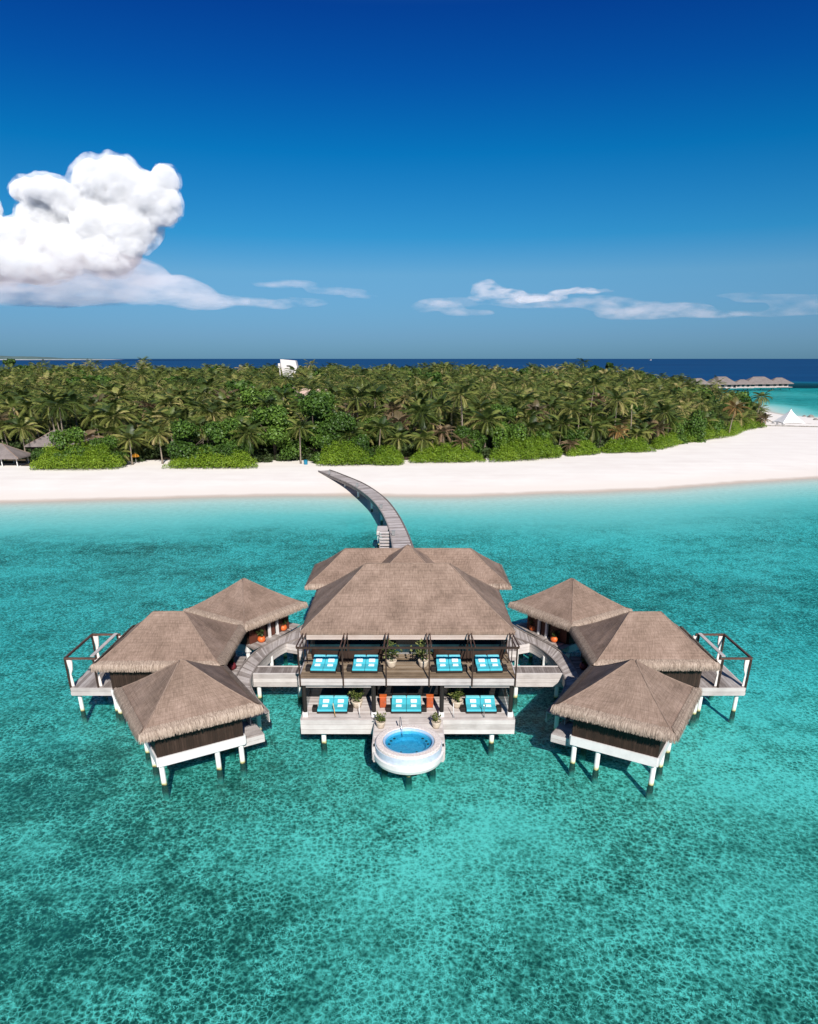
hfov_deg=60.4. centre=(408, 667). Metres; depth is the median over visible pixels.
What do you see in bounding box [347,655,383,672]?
double daybed
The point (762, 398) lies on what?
palm tree
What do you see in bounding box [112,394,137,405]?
palm tree
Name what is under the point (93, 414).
palm tree
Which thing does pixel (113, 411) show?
palm tree
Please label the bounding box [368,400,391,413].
palm tree
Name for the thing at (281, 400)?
palm tree
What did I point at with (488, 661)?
double daybed
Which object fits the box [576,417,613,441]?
palm tree
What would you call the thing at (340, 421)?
broadleaf tree
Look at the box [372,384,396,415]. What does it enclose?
palm tree
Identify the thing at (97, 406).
palm tree
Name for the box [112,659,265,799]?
treatment hut
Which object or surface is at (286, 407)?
palm tree
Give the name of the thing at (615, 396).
palm tree
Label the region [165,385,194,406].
palm tree
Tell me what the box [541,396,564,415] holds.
palm tree
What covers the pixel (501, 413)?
palm tree
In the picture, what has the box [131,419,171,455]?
palm tree
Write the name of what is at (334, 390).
palm tree
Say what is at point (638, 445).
beach bush
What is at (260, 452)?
undergrowth
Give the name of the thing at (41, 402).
palm tree
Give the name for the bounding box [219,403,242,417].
palm tree
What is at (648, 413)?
palm tree
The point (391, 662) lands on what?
potted plant
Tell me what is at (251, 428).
palm tree
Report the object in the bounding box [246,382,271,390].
palm tree
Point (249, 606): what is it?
treatment hut
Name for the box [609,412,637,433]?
palm tree
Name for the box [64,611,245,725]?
treatment hut
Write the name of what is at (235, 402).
palm tree
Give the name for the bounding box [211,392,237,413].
palm tree
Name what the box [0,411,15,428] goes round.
palm tree
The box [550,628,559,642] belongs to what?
potted plant
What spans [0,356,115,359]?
island terrain
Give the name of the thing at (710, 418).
palm tree
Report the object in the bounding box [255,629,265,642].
potted plant
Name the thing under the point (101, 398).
palm tree
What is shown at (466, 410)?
palm tree
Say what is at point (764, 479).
beach
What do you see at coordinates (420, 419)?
palm tree
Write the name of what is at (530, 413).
palm tree
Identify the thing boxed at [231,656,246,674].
porch floor
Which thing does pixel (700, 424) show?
broadleaf tree
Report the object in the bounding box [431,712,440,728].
potted plant
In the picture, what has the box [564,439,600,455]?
beach bush
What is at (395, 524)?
jetty
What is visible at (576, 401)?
palm tree
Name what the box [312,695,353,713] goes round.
double daybed
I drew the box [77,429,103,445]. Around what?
roof
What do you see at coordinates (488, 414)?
palm tree
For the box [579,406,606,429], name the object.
palm tree
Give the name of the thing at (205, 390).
palm tree
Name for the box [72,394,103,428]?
palm tree
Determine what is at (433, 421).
palm tree
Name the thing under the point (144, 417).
palm tree
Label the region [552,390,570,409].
palm tree
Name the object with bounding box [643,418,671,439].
palm tree
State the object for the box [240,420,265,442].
palm tree
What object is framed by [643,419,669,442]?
palm tree
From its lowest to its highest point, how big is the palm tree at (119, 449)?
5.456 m
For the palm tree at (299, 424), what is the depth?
189.22 m
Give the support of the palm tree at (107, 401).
on the forest floor at (24, 460)
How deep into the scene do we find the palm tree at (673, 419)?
232.78 m
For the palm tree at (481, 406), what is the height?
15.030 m
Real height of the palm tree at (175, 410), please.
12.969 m
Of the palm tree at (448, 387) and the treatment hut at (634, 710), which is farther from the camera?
the palm tree at (448, 387)
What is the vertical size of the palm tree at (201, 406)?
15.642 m
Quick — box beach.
[0,392,817,544]
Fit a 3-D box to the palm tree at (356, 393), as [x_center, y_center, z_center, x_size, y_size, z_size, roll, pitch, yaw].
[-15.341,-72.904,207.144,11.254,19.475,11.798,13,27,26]
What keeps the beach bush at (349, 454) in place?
on the beach
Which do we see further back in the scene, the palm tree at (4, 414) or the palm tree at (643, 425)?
the palm tree at (643, 425)
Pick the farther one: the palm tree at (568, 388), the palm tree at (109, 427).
the palm tree at (568, 388)
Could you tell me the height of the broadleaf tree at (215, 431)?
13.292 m
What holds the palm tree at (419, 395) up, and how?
on the forest floor at (24, 460)
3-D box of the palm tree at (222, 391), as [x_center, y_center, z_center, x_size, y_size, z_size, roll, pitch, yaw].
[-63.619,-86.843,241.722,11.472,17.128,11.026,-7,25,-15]
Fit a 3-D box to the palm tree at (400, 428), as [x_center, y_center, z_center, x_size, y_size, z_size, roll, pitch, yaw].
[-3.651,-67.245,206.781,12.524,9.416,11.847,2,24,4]
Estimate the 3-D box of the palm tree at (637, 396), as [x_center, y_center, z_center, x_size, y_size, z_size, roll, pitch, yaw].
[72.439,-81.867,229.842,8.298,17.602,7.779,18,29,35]
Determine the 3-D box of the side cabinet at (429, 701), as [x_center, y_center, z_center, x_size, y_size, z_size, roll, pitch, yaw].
[1.660,2.696,56.007,0.580,1.000,0.580,0,24,0]
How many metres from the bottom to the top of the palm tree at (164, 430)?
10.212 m
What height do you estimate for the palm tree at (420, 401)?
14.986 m
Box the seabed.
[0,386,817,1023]
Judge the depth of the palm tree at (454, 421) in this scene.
231.22 m
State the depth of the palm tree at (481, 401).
227.21 m
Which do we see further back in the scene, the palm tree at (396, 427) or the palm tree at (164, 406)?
the palm tree at (164, 406)
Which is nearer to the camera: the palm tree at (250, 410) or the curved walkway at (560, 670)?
the curved walkway at (560, 670)
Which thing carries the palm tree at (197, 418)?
on the forest floor at (24, 460)
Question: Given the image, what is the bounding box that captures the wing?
[299,544,516,660]
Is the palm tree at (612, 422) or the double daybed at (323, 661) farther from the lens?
the palm tree at (612, 422)
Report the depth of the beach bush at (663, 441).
226.61 m
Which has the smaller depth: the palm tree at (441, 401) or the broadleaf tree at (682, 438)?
the palm tree at (441, 401)
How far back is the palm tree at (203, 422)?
194.04 m
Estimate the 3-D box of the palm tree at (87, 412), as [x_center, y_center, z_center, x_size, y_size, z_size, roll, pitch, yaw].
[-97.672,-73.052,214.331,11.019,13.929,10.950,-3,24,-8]
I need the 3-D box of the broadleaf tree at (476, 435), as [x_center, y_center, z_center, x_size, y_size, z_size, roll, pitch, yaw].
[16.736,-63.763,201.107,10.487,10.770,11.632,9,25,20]
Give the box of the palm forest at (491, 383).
[0,357,770,429]
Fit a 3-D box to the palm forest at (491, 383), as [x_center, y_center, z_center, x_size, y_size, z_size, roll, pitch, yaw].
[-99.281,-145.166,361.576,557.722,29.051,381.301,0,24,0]
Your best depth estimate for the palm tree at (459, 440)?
195.51 m
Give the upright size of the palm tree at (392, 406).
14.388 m
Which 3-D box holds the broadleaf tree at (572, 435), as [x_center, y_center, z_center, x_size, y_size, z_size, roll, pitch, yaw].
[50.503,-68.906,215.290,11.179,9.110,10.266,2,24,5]
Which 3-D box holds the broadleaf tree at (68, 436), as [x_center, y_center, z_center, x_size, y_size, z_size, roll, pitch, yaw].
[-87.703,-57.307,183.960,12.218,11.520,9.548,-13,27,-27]
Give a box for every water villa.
[691,378,710,387]
[707,377,738,389]
[733,379,754,390]
[747,377,777,390]
[771,378,793,389]
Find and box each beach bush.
[29,440,126,469]
[161,447,257,468]
[316,438,370,465]
[370,445,405,464]
[407,441,486,462]
[488,434,563,461]
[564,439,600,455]
[599,437,656,452]
[650,431,683,449]
[680,418,729,442]
[726,420,743,436]
[740,416,766,430]
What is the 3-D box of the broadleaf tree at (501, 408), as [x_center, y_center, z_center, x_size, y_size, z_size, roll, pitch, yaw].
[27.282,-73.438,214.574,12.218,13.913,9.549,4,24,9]
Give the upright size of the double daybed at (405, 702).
0.764 m
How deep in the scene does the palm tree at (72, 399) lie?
201.41 m
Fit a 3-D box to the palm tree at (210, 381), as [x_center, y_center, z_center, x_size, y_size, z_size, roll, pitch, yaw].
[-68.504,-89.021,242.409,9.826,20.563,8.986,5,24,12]
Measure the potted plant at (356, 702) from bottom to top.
1.906 m
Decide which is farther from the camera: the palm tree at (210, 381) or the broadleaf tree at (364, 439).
the palm tree at (210, 381)
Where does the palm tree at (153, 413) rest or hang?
on the forest floor at (24, 460)
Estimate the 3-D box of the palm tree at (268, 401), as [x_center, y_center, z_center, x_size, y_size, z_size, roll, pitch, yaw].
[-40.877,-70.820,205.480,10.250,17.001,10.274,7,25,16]
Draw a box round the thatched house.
[24,430,100,452]
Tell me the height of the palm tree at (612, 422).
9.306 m
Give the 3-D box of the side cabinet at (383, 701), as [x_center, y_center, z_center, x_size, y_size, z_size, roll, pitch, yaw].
[-2.060,2.696,56.007,0.580,1.000,0.580,0,24,0]
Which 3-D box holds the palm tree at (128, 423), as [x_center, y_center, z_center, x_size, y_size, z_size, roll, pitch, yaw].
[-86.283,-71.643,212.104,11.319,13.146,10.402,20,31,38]
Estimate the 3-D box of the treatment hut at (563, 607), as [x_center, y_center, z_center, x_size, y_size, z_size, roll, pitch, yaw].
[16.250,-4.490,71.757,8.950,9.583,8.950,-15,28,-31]
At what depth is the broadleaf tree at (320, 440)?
192.17 m
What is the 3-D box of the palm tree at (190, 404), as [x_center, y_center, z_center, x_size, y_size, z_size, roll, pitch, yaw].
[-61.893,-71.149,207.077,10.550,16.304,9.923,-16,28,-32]
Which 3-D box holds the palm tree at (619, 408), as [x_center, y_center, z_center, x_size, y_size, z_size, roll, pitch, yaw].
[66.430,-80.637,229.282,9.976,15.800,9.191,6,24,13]
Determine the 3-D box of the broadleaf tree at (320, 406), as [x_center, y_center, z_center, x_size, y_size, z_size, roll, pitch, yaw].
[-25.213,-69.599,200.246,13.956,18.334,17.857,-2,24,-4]
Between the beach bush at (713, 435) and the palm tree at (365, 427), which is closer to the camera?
the palm tree at (365, 427)
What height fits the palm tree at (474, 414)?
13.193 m
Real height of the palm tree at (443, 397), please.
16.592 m
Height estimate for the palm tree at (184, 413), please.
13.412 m
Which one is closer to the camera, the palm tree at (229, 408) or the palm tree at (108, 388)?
the palm tree at (229, 408)
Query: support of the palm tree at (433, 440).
on the forest floor at (24, 460)
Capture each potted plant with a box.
[227,659,235,669]
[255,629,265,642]
[281,619,287,630]
[348,688,364,708]
[373,711,385,728]
[382,638,402,667]
[410,638,432,667]
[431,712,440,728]
[447,688,464,708]
[528,618,534,630]
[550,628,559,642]
[579,657,587,669]
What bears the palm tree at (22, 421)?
on the forest floor at (24, 460)
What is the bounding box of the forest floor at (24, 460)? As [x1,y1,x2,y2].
[0,408,716,465]
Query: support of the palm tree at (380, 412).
on the forest floor at (24, 460)
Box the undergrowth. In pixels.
[0,413,764,463]
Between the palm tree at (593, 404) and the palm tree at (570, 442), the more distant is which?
the palm tree at (593, 404)
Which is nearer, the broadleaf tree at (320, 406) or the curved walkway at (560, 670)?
the curved walkway at (560, 670)
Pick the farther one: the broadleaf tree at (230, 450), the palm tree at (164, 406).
the palm tree at (164, 406)
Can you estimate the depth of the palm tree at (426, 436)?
194.44 m
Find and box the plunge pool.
[372,717,444,790]
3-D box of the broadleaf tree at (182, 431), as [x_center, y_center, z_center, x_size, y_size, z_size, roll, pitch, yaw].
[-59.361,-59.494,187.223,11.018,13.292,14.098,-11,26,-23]
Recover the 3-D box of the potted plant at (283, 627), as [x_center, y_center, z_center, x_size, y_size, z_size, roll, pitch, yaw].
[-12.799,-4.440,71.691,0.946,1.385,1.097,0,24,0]
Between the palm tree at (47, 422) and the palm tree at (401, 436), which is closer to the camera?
the palm tree at (401, 436)
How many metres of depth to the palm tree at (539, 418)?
226.31 m
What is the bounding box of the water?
[0,359,817,385]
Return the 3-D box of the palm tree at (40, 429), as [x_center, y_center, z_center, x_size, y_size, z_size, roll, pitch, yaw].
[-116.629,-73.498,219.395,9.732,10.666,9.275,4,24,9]
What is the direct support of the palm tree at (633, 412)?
on the forest floor at (24, 460)
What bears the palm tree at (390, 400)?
on the forest floor at (24, 460)
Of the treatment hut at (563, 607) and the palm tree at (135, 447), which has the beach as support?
the palm tree at (135, 447)
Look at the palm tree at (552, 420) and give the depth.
222.35 m
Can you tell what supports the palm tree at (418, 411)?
on the forest floor at (24, 460)
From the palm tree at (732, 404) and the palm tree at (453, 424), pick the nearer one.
the palm tree at (453, 424)
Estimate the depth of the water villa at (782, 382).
711.78 m
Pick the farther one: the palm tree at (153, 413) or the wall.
the wall
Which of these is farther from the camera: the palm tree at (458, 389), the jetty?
the palm tree at (458, 389)
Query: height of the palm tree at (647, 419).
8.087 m
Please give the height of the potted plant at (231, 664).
1.340 m
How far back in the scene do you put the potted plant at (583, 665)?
62.56 m
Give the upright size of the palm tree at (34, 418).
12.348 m
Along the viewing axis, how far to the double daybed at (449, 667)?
54.58 m
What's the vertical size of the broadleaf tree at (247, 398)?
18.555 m
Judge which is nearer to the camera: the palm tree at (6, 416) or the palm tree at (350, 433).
the palm tree at (350, 433)
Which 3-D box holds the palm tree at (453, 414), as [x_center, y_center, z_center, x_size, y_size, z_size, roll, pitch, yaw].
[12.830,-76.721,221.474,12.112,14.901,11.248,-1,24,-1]
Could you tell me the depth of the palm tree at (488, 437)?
207.24 m
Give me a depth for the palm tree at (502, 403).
243.17 m
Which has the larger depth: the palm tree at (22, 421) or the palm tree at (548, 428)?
the palm tree at (548, 428)
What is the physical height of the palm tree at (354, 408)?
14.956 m
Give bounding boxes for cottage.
[299,388,310,397]
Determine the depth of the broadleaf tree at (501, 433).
200.24 m
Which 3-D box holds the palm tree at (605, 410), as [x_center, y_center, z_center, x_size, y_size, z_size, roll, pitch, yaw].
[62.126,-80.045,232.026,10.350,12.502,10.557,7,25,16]
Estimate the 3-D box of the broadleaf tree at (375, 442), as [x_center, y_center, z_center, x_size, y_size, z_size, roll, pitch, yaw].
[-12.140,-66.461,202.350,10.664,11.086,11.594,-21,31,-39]
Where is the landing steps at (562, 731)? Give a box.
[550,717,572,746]
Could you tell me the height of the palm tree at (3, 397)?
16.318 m
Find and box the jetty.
[318,470,413,547]
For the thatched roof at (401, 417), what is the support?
on the forest floor at (24, 460)
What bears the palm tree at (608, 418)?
on the forest floor at (24, 460)
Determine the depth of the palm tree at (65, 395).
225.86 m
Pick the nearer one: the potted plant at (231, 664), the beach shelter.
the potted plant at (231, 664)
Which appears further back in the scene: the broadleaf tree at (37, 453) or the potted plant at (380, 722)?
the broadleaf tree at (37, 453)
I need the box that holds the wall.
[765,425,817,426]
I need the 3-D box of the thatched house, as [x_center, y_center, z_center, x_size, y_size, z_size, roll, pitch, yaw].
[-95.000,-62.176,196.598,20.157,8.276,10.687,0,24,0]
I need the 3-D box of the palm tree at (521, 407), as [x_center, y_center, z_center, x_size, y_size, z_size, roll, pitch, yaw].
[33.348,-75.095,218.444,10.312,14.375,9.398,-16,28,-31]
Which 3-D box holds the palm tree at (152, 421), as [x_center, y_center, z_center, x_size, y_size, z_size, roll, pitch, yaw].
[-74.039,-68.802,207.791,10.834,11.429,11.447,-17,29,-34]
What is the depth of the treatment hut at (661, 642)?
59.33 m
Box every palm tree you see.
[0,391,11,409]
[0,394,29,410]
[0,396,27,444]
[0,411,12,442]
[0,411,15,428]
[0,419,18,444]
[2,413,45,448]
[2,416,40,462]
[8,396,47,437]
[9,390,36,405]
[17,409,44,440]
[29,396,63,429]
[33,407,59,430]
[34,422,47,437]
[35,389,63,429]
[37,390,61,429]
[39,400,82,428]
[40,397,78,429]
[56,390,80,409]
[56,394,89,426]
[58,417,95,433]
[71,404,97,430]
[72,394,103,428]
[74,397,106,435]
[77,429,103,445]
[78,404,108,434]
[84,404,115,437]
[87,393,111,433]
[91,403,135,433]
[92,418,127,444]
[97,383,124,392]
[101,398,123,434]
[101,405,137,442]
[102,384,135,406]
[106,411,135,430]
[107,446,131,460]
[111,424,148,464]
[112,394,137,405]
[113,428,154,455]
[119,405,141,424]
[128,403,146,430]
[128,414,146,431]
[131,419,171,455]
[132,401,159,417]
[137,411,165,425]
[139,406,167,423]
[139,422,172,463]
[141,415,172,440]
[150,398,180,436]
[150,419,173,441]
[151,394,184,410]
[151,406,180,440]
[164,407,186,438]
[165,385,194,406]
[166,408,196,421]
[168,415,206,441]
[180,395,197,412]
[181,397,212,435]
[185,416,211,444]
[188,384,218,401]
[188,399,222,442]
[192,402,232,422]
[193,377,222,397]
[206,399,236,422]
[210,389,238,397]
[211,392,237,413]
[215,396,240,416]
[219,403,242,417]
[221,415,248,429]
[221,423,253,446]
[226,388,242,407]
[228,421,268,451]
[230,395,256,409]
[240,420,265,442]
[245,407,266,444]
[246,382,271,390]
[251,394,285,408]
[272,392,292,410]
[273,386,299,407]
[277,399,296,418]
[283,416,317,463]
[287,410,297,439]
[291,405,311,421]
[295,403,314,420]
[324,386,345,407]
[332,397,343,411]
[335,425,363,448]
[338,385,357,414]
[338,385,376,421]
[338,401,367,420]
[347,418,381,443]
[353,404,389,421]
[359,384,391,408]
[361,410,386,418]
[363,389,386,407]
[363,416,395,447]
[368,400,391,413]
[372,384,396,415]
[376,396,395,414]
[378,401,404,425]
[380,422,405,447]
[381,421,415,446]
[383,430,414,449]
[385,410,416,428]
[388,389,419,434]
[392,395,413,422]
[398,403,424,438]
[403,401,441,443]
[405,417,430,434]
[409,398,431,437]
[409,409,435,437]
[410,431,437,455]
[413,429,451,450]
[414,392,428,400]
[417,382,444,429]
[421,410,444,430]
[425,398,452,421]
[427,423,455,446]
[428,393,452,442]
[440,411,460,432]
[441,414,467,436]
[442,403,468,440]
[443,383,472,425]
[443,383,479,424]
[447,391,473,425]
[452,435,474,449]
[458,402,489,429]
[459,413,477,428]
[460,406,493,431]
[467,399,494,430]
[467,407,505,447]
[472,394,493,409]
[475,420,499,444]
[485,395,505,403]
[490,410,515,424]
[492,398,518,422]
[502,392,539,422]
[506,401,530,422]
[515,409,543,435]
[516,415,544,439]
[519,410,548,429]
[525,399,549,430]
[535,424,561,443]
[537,419,565,443]
[540,401,561,419]
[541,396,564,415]
[542,417,575,439]
[545,412,580,444]
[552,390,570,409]
[555,400,587,425]
[556,397,588,422]
[559,381,584,409]
[561,392,596,426]
[561,439,580,452]
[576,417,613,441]
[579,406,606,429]
[580,376,610,405]
[582,401,602,426]
[585,391,609,404]
[586,414,620,447]
[592,404,611,416]
[597,420,623,439]
[599,398,629,417]
[601,389,635,438]
[607,417,627,431]
[607,424,628,439]
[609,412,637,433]
[615,399,634,415]
[623,389,643,438]
[623,409,644,428]
[624,425,652,441]
[630,411,652,427]
[630,419,657,440]
[633,417,655,433]
[642,407,662,423]
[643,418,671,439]
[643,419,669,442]
[646,402,679,431]
[655,413,686,435]
[689,411,717,428]
[721,397,749,435]
[749,390,771,417]
[755,411,772,427]
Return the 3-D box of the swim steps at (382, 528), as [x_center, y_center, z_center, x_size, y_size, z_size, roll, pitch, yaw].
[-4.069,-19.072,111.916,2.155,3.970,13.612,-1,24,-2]
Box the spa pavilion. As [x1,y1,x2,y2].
[295,563,519,756]
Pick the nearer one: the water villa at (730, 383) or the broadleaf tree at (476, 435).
the broadleaf tree at (476, 435)
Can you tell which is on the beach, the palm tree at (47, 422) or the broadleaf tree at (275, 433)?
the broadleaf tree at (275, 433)
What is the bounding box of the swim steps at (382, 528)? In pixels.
[377,526,389,547]
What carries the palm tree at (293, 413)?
on the forest floor at (24, 460)
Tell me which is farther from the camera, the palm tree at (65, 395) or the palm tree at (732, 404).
the palm tree at (732, 404)
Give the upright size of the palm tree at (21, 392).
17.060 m
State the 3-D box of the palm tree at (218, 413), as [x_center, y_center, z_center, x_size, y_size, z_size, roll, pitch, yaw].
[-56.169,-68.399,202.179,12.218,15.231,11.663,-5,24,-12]
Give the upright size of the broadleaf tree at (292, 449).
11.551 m
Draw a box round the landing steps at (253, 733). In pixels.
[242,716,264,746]
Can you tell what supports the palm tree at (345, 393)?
on the forest floor at (24, 460)
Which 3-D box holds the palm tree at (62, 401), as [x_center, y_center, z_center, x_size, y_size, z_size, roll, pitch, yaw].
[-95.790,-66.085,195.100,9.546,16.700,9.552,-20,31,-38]
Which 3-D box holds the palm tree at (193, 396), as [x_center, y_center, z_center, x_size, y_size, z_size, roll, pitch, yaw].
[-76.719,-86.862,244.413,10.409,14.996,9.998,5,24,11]
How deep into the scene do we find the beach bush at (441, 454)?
194.11 m
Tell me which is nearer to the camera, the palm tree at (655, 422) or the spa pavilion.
the spa pavilion
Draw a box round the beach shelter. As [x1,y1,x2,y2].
[0,443,30,465]
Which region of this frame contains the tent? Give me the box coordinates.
[773,410,809,423]
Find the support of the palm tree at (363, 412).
on the forest floor at (24, 460)
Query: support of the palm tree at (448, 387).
on the forest floor at (24, 460)
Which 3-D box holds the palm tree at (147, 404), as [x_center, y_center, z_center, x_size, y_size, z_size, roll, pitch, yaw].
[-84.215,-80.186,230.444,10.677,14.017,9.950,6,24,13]
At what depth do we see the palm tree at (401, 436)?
192.63 m
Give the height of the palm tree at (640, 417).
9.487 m
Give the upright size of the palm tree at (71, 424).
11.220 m
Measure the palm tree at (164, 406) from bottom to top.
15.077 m
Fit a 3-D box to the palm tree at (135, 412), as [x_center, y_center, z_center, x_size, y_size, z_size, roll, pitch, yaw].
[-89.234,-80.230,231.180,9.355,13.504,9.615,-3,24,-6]
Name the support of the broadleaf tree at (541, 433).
on the forest floor at (24, 460)
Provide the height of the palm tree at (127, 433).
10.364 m
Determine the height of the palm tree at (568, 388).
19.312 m
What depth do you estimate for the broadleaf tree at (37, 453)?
182.65 m
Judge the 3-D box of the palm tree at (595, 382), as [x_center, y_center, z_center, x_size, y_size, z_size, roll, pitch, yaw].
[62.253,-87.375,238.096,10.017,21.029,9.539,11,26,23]
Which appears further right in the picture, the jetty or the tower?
the jetty
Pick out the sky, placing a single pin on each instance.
(180, 179)
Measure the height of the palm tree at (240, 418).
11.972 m
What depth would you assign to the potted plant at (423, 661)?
54.72 m
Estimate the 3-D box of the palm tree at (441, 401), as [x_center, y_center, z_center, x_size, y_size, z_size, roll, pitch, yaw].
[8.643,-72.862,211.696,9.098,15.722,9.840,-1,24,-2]
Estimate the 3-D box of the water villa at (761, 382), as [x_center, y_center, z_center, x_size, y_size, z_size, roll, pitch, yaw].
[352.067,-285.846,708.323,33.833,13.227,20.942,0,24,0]
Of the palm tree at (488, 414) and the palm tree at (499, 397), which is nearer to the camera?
the palm tree at (488, 414)
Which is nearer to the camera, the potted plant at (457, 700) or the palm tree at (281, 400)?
the potted plant at (457, 700)
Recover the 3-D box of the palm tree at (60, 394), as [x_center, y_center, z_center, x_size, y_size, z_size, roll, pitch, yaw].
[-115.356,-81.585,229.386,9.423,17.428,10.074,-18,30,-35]
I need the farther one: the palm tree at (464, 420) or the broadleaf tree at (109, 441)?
the palm tree at (464, 420)
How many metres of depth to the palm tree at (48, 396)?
222.29 m
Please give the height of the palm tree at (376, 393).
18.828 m
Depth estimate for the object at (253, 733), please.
53.58 m
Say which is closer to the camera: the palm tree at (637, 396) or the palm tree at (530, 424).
the palm tree at (530, 424)
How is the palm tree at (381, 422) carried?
on the forest floor at (24, 460)
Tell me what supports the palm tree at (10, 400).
on the forest floor at (24, 460)
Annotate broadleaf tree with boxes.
[30,448,59,468]
[46,426,97,466]
[87,435,128,467]
[165,418,205,466]
[200,416,252,461]
[218,442,253,466]
[234,387,276,429]
[249,404,298,459]
[271,436,313,460]
[296,389,336,451]
[309,430,333,463]
[318,411,359,451]
[347,433,373,464]
[358,416,389,451]
[448,425,487,458]
[479,402,518,442]
[488,420,527,459]
[524,429,556,456]
[558,427,592,451]
[661,421,687,444]
[672,415,707,442]
[689,410,726,434]
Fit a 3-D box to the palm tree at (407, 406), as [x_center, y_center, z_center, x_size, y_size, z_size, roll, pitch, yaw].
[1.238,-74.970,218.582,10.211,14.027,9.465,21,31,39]
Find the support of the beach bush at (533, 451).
on the beach
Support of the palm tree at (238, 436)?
on the forest floor at (24, 460)
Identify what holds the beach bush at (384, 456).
on the beach
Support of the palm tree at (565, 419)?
on the forest floor at (24, 460)
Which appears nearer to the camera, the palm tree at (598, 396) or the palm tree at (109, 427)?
the palm tree at (109, 427)
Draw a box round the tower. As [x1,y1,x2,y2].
[278,359,298,376]
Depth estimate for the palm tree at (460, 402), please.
207.19 m
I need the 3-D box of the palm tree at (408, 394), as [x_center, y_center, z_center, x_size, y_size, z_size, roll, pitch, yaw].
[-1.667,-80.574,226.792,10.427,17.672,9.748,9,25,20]
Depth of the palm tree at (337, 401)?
221.84 m
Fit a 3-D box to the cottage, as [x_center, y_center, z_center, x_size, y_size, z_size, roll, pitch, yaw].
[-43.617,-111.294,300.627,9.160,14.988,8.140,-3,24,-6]
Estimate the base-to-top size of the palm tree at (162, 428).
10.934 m
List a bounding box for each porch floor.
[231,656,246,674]
[569,656,583,674]
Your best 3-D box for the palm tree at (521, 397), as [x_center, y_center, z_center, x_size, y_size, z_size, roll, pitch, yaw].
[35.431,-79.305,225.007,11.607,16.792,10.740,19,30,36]
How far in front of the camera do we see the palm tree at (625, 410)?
241.57 m
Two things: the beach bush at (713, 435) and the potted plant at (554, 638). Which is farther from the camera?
the beach bush at (713, 435)
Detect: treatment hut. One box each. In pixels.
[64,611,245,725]
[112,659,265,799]
[183,578,308,665]
[508,578,631,665]
[550,659,702,799]
[569,611,752,726]
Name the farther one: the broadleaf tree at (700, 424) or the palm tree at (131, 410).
the broadleaf tree at (700, 424)
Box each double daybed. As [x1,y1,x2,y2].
[305,655,341,672]
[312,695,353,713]
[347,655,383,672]
[386,695,426,713]
[431,655,467,672]
[460,695,501,713]
[470,655,507,672]
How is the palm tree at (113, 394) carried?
on the forest floor at (24, 460)
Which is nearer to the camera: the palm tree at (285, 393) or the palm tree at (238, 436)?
the palm tree at (238, 436)
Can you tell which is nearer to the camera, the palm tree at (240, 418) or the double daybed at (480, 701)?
the double daybed at (480, 701)
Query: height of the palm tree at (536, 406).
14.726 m
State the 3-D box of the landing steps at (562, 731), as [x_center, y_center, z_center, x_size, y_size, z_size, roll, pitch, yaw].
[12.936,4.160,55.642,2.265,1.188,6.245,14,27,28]
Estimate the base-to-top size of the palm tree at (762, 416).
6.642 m
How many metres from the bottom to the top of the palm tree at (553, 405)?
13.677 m
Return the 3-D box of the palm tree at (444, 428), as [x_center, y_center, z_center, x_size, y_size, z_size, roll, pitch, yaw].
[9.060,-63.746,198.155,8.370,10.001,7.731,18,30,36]
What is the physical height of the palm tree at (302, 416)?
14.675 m
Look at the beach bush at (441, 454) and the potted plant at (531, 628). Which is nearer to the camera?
the potted plant at (531, 628)
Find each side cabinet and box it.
[379,694,386,707]
[426,694,433,707]
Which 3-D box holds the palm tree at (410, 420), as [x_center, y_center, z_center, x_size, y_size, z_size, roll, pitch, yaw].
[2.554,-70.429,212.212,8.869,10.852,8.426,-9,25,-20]
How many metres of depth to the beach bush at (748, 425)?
284.97 m
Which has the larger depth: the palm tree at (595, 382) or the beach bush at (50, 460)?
the palm tree at (595, 382)
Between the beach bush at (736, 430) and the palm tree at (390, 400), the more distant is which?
the beach bush at (736, 430)
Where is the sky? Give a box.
[0,0,817,358]
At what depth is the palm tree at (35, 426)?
197.72 m
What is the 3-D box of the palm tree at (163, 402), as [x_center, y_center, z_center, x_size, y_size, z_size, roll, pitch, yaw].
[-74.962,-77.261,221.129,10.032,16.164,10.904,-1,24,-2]
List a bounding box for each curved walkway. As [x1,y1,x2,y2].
[236,622,304,742]
[508,622,579,742]
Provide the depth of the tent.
313.23 m
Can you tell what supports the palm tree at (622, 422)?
on the forest floor at (24, 460)
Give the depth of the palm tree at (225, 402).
221.02 m
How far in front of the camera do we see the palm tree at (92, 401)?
223.14 m
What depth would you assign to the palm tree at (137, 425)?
225.18 m
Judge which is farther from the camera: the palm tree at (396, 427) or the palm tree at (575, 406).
the palm tree at (575, 406)
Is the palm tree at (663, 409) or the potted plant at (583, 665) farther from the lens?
the palm tree at (663, 409)

